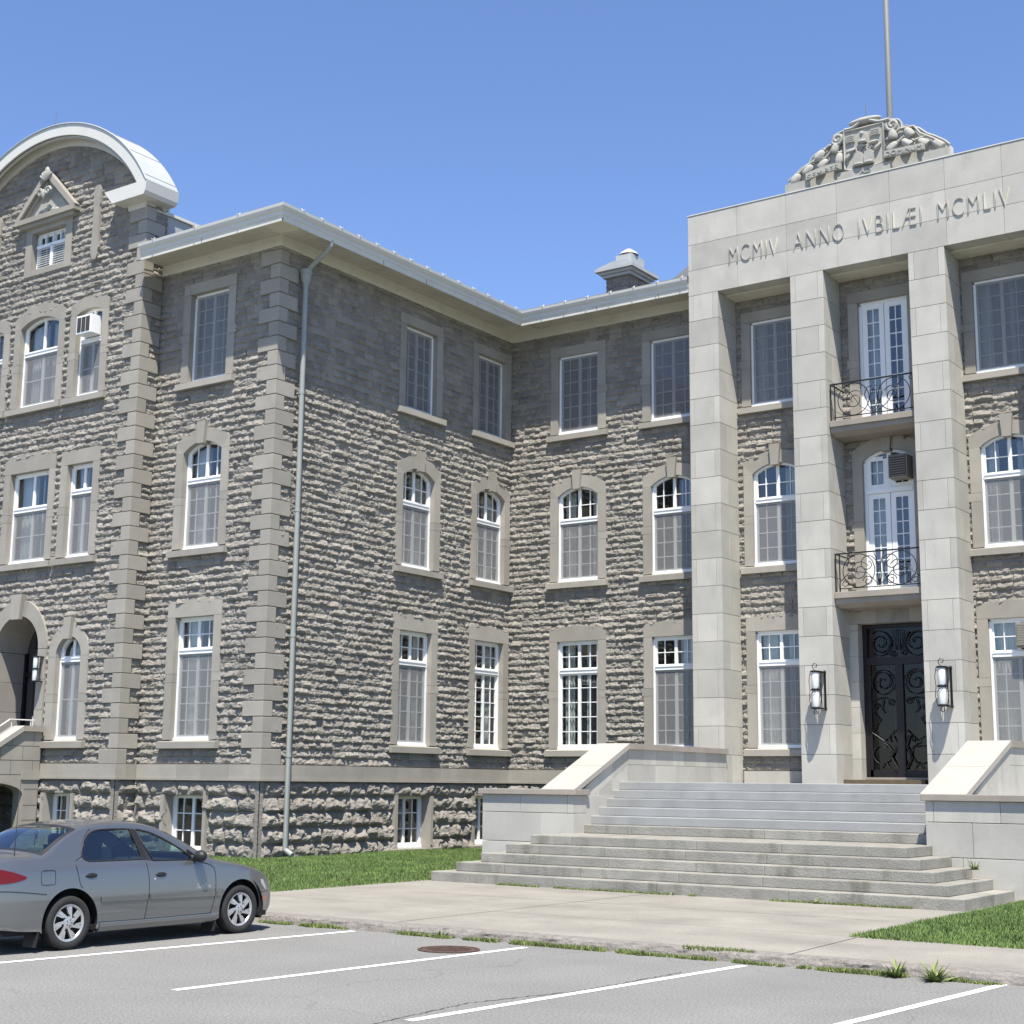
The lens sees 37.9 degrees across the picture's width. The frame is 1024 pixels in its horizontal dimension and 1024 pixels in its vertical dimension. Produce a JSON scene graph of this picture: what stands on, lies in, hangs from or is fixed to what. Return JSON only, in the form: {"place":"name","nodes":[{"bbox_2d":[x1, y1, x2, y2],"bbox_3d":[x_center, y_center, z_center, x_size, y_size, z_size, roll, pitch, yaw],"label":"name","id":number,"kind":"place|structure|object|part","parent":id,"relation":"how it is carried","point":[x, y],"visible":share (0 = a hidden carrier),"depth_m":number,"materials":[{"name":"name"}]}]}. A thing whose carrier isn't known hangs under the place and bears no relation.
{"place":"outdoors","nodes":[
{"label":"outdoors","id":0,"kind":"place"},
{"bbox_2d":[132,847,481,891],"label":"lawn","id":1,"kind":"structure","parent":0,"point":[368,876],"depth_m":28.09,"materials":[{"name":"plant"}]},
{"bbox_2d":[0,719,43,849],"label":"side steps","id":2,"kind":"structure","parent":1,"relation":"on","point":[20,748],"depth_m":35.72,"materials":[{"name":"grey stone"}]},
{"bbox_2d":[15,848,217,856],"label":"grass","id":3,"kind":"structure","parent":1,"relation":"on","point":[39,850],"depth_m":35.13,"materials":[{"name":"green plant"}]},
{"bbox_2d":[0,922,1023,1023],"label":"parking lot","id":4,"kind":"structure","parent":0,"point":[134,987],"depth_m":14.44,"materials":[{"name":"grey asphalt"}]},
{"bbox_2d":[0,791,269,949],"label":"parked car","id":5,"kind":"object","parent":4,"relation":"on","point":[67,890],"visible":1,"depth_m":17.95,"materials":[{"name":"silver metal"}]},
{"bbox_3d":[-5.939,4.142,18.753,0.177,0.381,0.903,-7,-13,36],"label":"rear side window","id":6,"kind":"part","parent":5,"relation":"part of","materials":[{"name":"glass"}]},
{"bbox_3d":[-4.835,4.005,17.933,0.177,0.381,0.903,-7,-13,36],"label":"rear side window","id":7,"kind":"part","parent":5,"relation":"part of","materials":[{"name":"glass"}]},
{"bbox_3d":[-4.320,4.144,18.537,0.175,0.396,0.830,-9,-14,42],"label":"front side window","id":8,"kind":"part","parent":5,"relation":"part of","materials":[{"name":"glass"}]},
{"bbox_2d":[0,931,353,962],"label":"parking line","id":9,"kind":"object","parent":4,"relation":"on","point":[170,947],"visible":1,"depth_m":17.50,"materials":[{"name":"white paint"}]},
{"bbox_2d":[171,947,527,989],"bbox_3d":[-1.504,4.860,15.948,0.110,0.001,5.217,-8,-13,39],"label":"parking line","id":10,"kind":"object","parent":4,"relation":"on","point":[342,969],"visible":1,"depth_m":15.62,"materials":[{"name":"white paint"}]},
{"bbox_2d":[417,945,479,952],"bbox_3d":[-0.747,5.162,17.589,0.740,0.012,0.740,-7,-13,35],"label":"manhole cover","id":11,"kind":"object","parent":4,"relation":"on","point":[449,949],"visible":1,"depth_m":17.53,"materials":[{"name":"metal"}]},
{"bbox_2d":[374,972,680,1023],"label":"asphalt crack","id":12,"kind":"object","parent":4,"relation":"on","point":[525,996],"visible":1,"depth_m":13.72,"materials":[{"name":"grey asphalt"}]},
{"bbox_2d":[406,965,744,1020],"bbox_3d":[0.846,4.592,14.338,0.110,0.001,5.308,-8,-13,39],"label":"parking line","id":13,"kind":"object","parent":4,"relation":"on","point":[537,999],"visible":1,"depth_m":13.95,"materials":[{"name":"white paint"}]},
{"bbox_2d":[258,919,1005,984],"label":"kerb grass","id":14,"kind":"structure","parent":4,"relation":"on","point":[876,972],"depth_m":17.37,"materials":[{"name":"green plant"}]},
{"bbox_2d":[253,912,1023,985],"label":"kerb","id":15,"kind":"structure","parent":4,"relation":"on","point":[915,970],"depth_m":17.30,"materials":[{"name":"concrete"}]},
{"bbox_2d":[881,956,906,977],"bbox_3d":[3.991,4.761,15.517,0.368,0.241,0.348,4,-11,-19],"label":"weed","id":16,"kind":"object","parent":4,"relation":"on","point":[896,973],"visible":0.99,"depth_m":15.49,"materials":[{"name":"green plant"}]},
{"bbox_2d":[835,984,1005,1023],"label":"parking line","id":17,"kind":"object","parent":4,"relation":"on","point":[917,1005],"visible":1,"depth_m":13.48,"materials":[{"name":"white paint"}]},
{"bbox_2d":[920,960,954,982],"bbox_3d":[4.348,4.703,15.199,0.408,0.263,0.415,0,-10,3],"label":"weed","id":18,"kind":"object","parent":4,"relation":"on","point":[933,976],"visible":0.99,"depth_m":15.18,"materials":[{"name":"green plant"}]},
{"bbox_2d":[0,0,1023,309],"label":"sky","id":19,"kind":"structure","parent":0,"point":[510,150],"materials":[{"name":"blue"}]},
{"bbox_2d":[270,880,994,936],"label":"forecourt paving","id":20,"kind":"structure","parent":0,"point":[806,921],"depth_m":22.79,"materials":[{"name":"concrete"}]},
{"bbox_2d":[495,883,912,908],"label":"stair step","id":21,"kind":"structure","parent":20,"relation":"on","point":[694,895],"depth_m":24.96,"materials":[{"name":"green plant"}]},
{"bbox_2d":[431,740,1023,911],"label":"front steps","id":22,"kind":"structure","parent":20,"relation":"on","point":[679,820],"depth_m":26.92,"materials":[{"name":"grey concrete"}]},
{"bbox_2d":[844,780,928,784],"bbox_3d":[8.403,6.170,34.017,2.220,0.105,0.285,-7,-13,35],"label":"door sill board","id":23,"kind":"object","parent":22,"relation":"on","point":[923,782],"depth_m":33.77,"materials":[{"name":"brown wood"}]},
{"bbox_2d":[967,859,981,870],"bbox_3d":[7.592,5.783,24.445,0.322,0.212,0.273,-2,-11,13],"label":"weed","id":24,"kind":"object","parent":22,"relation":"on","point":[974,867],"visible":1,"depth_m":24.44,"materials":[{"name":"green plant"}]},
{"bbox_2d":[266,896,1023,971],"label":"pavement","id":25,"kind":"structure","parent":0,"point":[986,957],"depth_m":18.65,"materials":[{"name":"concrete"}]},
{"bbox_2d":[273,891,879,953],"bbox_3d":[2.367,5.445,19.558,6.320,0.001,15.700,7,-12,-31],"label":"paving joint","id":26,"kind":"object","parent":25,"relation":"on","point":[626,920],"visible":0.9,"depth_m":21.15,"materials":[{"name":"grey concrete"}]},
{"bbox_2d":[682,944,755,952],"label":"kerb grass","id":27,"kind":"structure","parent":0,"point":[688,946],"depth_m":16.89,"materials":[{"name":"green plant"}]},
{"bbox_2d":[848,900,1023,948],"bbox_3d":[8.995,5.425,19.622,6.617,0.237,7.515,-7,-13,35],"label":"grass","id":28,"kind":"structure","parent":0,"point":[1007,917],"depth_m":19.07,"materials":[{"name":"green plant"}]},
{"label":"ground","id":29,"kind":"structure","parent":0,"visible":0},
{"bbox_2d":[0,103,1023,858],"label":"stone building","id":30,"kind":"structure","parent":29,"relation":"on","point":[320,535],"depth_m":36.52,"materials":[{"name":"grey stone"}]},
{"bbox_2d":[0,320,11,419],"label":"window","id":31,"kind":"structure","parent":30,"relation":"in","point":[5,328],"depth_m":39.61,"materials":[{"name":"white paint"}]},
{"bbox_2d":[0,451,57,571],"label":"window","id":32,"kind":"structure","parent":30,"relation":"in","point":[26,520],"depth_m":38.44,"materials":[{"name":"grey glass"}]},
{"bbox_2d":[20,630,37,725],"bbox_3d":[-11.918,4.597,37.983,2.000,4.010,0.110,-7,-13,35],"label":"side door","id":33,"kind":"structure","parent":30,"relation":"in","point":[28,689],"depth_m":38.42,"materials":[{"name":"brown metal"}]},
{"bbox_2d":[4,303,66,417],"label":"window","id":34,"kind":"structure","parent":30,"relation":"in","point":[37,373],"depth_m":39.17,"materials":[{"name":"white paint"}]},
{"bbox_2d":[31,651,43,685],"bbox_3d":[-11.634,3.841,36.622,0.215,0.859,0.324,-15,-18,56],"label":"wall lamp","id":35,"kind":"object","parent":30,"relation":"attached to","point":[35,668],"visible":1,"depth_m":36.55,"materials":[{"name":"white glass"}]},
{"bbox_2d":[36,227,65,268],"bbox_3d":[-12.001,-6.892,39.566,2.060,1.280,0.495,-7,-13,35],"label":"window","id":36,"kind":"structure","parent":30,"relation":"in","point":[41,240],"depth_m":39.71,"materials":[{"name":"grey glass"}]},
{"bbox_2d":[40,617,89,747],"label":"window","id":37,"kind":"structure","parent":30,"relation":"in","point":[70,633],"depth_m":36.34,"materials":[{"name":"white paint"}]},
{"bbox_2d":[49,445,101,565],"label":"window","id":38,"kind":"structure","parent":30,"relation":"in","point":[78,506],"depth_m":37.19,"materials":[{"name":"white paint"}]},
{"bbox_2d":[60,294,110,405],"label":"window","id":39,"kind":"structure","parent":30,"relation":"in","point":[87,363],"depth_m":37.87,"materials":[{"name":"white paint"}]},
{"bbox_2d":[76,313,101,337],"bbox_3d":[-10.714,-4.715,37.709,0.560,0.480,0.340,-7,-13,35],"label":"air conditioner","id":40,"kind":"object","parent":30,"relation":"attached to","point":[88,325],"visible":1,"depth_m":37.57,"materials":[{"name":"white paint"}]},
{"bbox_2d":[51,788,134,833],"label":"window","id":41,"kind":"structure","parent":30,"relation":"in","point":[61,801],"depth_m":36.06,"materials":[{"name":"white paint"}]},
{"bbox_2d":[156,598,223,748],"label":"window","id":42,"kind":"structure","parent":30,"relation":"in","point":[192,674],"depth_m":34.92,"materials":[{"name":"grey glass"}]},
{"bbox_2d":[166,420,230,558],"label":"window","id":43,"kind":"structure","parent":30,"relation":"in","point":[199,502],"depth_m":35.67,"materials":[{"name":"grey glass"}]},
{"bbox_2d":[174,273,237,391],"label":"window","id":44,"kind":"structure","parent":30,"relation":"in","point":[209,318],"depth_m":36.40,"materials":[{"name":"grey glass"}]},
{"bbox_2d":[170,790,259,850],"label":"window","id":45,"kind":"structure","parent":30,"relation":"in","point":[187,809],"depth_m":35.13,"materials":[{"name":"white paint"}]},
{"bbox_2d":[397,796,421,847],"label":"window","id":46,"kind":"structure","parent":30,"relation":"in","point":[409,807],"depth_m":37.53,"materials":[{"name":"white paint"}]},
{"bbox_2d":[387,615,440,753],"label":"window","id":47,"kind":"structure","parent":30,"relation":"in","point":[414,688],"depth_m":37.99,"materials":[{"name":"white paint"}]},
{"bbox_2d":[392,451,443,579],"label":"window","id":48,"kind":"structure","parent":30,"relation":"in","point":[418,494],"depth_m":38.71,"materials":[{"name":"grey glass"}]},
{"bbox_2d":[396,311,446,426],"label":"window","id":49,"kind":"structure","parent":30,"relation":"in","point":[421,377],"depth_m":39.50,"materials":[{"name":"grey glass"}]},
{"bbox_2d":[434,626,511,756],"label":"window","id":50,"kind":"structure","parent":30,"relation":"in","point":[488,694],"depth_m":40.55,"materials":[{"name":"white paint"}]},
{"bbox_2d":[438,472,513,592],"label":"window","id":51,"kind":"structure","parent":30,"relation":"in","point":[490,544],"depth_m":41.29,"materials":[{"name":"white paint"}]},
{"bbox_2d":[442,341,514,448],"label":"window","id":52,"kind":"structure","parent":30,"relation":"in","point":[492,373],"depth_m":42.07,"materials":[{"name":"grey glass"}]},
{"bbox_2d":[475,796,485,844],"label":"window","id":53,"kind":"structure","parent":30,"relation":"in","point":[479,811],"depth_m":39.77,"materials":[{"name":"white paint"}]},
{"bbox_2d":[544,625,607,755],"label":"window","id":54,"kind":"structure","parent":30,"relation":"in","point":[577,698],"depth_m":39.94,"materials":[{"name":"white paint"}]},
{"bbox_2d":[545,469,608,589],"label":"window","id":55,"kind":"structure","parent":30,"relation":"in","point":[578,532],"depth_m":40.66,"materials":[{"name":"grey glass"}]},
{"bbox_2d":[546,339,608,442],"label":"window","id":56,"kind":"structure","parent":30,"relation":"in","point":[579,388],"depth_m":41.43,"materials":[{"name":"grey glass"}]},
{"bbox_2d":[638,324,689,429],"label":"window","id":57,"kind":"structure","parent":30,"relation":"in","point":[665,380],"depth_m":39.89,"materials":[{"name":"grey glass"}]},
{"bbox_2d":[639,457,691,582],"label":"window","id":58,"kind":"structure","parent":30,"relation":"in","point":[666,529],"depth_m":39.13,"materials":[{"name":"grey glass"}]},
{"bbox_2d":[642,620,693,746],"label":"window","id":59,"kind":"structure","parent":30,"relation":"in","point":[667,692],"depth_m":38.40,"materials":[{"name":"grey glass"}]},
{"bbox_2d":[738,305,792,415],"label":"window","id":60,"kind":"structure","parent":30,"relation":"in","point":[765,364],"depth_m":38.20,"materials":[{"name":"grey glass"}]},
{"bbox_2d":[741,443,796,574],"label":"window","id":61,"kind":"structure","parent":30,"relation":"in","point":[769,523],"depth_m":37.42,"materials":[{"name":"grey glass"}]},
{"bbox_2d":[744,613,801,755],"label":"window","id":62,"kind":"structure","parent":30,"relation":"in","point":[772,687],"depth_m":36.67,"materials":[{"name":"grey glass"}]},
{"bbox_2d":[809,663,826,713],"bbox_3d":[7.103,4.086,34.408,0.295,1.187,0.482,-14,-18,55],"label":"wall lamp","id":63,"kind":"object","parent":30,"relation":"attached to","point":[815,698],"visible":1,"depth_m":34.31,"materials":[{"name":"white glass"}]},
{"bbox_2d":[847,283,912,417],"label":"french door","id":64,"kind":"structure","parent":30,"relation":"in","point":[879,323],"depth_m":36.40,"materials":[{"name":"white paint"}]},
{"bbox_2d":[852,436,919,590],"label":"french door","id":65,"kind":"structure","parent":30,"relation":"in","point":[885,509],"depth_m":35.67,"materials":[{"name":"white paint"}]},
{"bbox_2d":[883,0,892,118],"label":"flagpole","id":66,"kind":"object","parent":30,"relation":"on","point":[889,105],"depth_m":38.15,"materials":[{"name":"metal"}]},
{"bbox_2d":[849,607,927,779],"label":"entrance door","id":67,"kind":"structure","parent":30,"relation":"in","point":[889,733],"depth_m":34.96,"materials":[{"name":"brown metal"}]},
{"bbox_2d":[888,453,912,480],"bbox_3d":[9.202,-1.065,35.281,0.460,0.560,0.446,-7,-13,35],"label":"air conditioner","id":68,"kind":"object","parent":30,"relation":"attached to","point":[900,467],"visible":1,"depth_m":35.12,"materials":[{"name":"beige metal"}]},
{"bbox_2d":[934,658,953,711],"bbox_3d":[9.533,3.805,32.724,0.295,1.187,0.482,-14,-18,55],"label":"wall lamp","id":69,"kind":"object","parent":30,"relation":"attached to","point":[941,686],"visible":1,"depth_m":32.62,"materials":[{"name":"white glass"}]},
{"bbox_2d":[961,261,1023,382],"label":"window","id":70,"kind":"structure","parent":30,"relation":"in","point":[992,328],"depth_m":34.92,"materials":[{"name":"grey glass"}]},
{"bbox_2d":[968,412,1023,556],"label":"window","id":71,"kind":"structure","parent":30,"relation":"in","point":[996,451],"depth_m":34.18,"materials":[{"name":"grey glass"}]},
{"bbox_2d":[976,599,1023,740],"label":"window","id":72,"kind":"structure","parent":30,"relation":"in","point":[1000,681],"depth_m":33.44,"materials":[{"name":"grey glass"}]},
{"bbox_2d":[1015,623,1023,647],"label":"air conditioner","id":73,"kind":"object","parent":30,"relation":"attached to","point":[1019,629],"visible":1,"depth_m":33.01,"materials":[{"name":"beige metal"}]}
]}

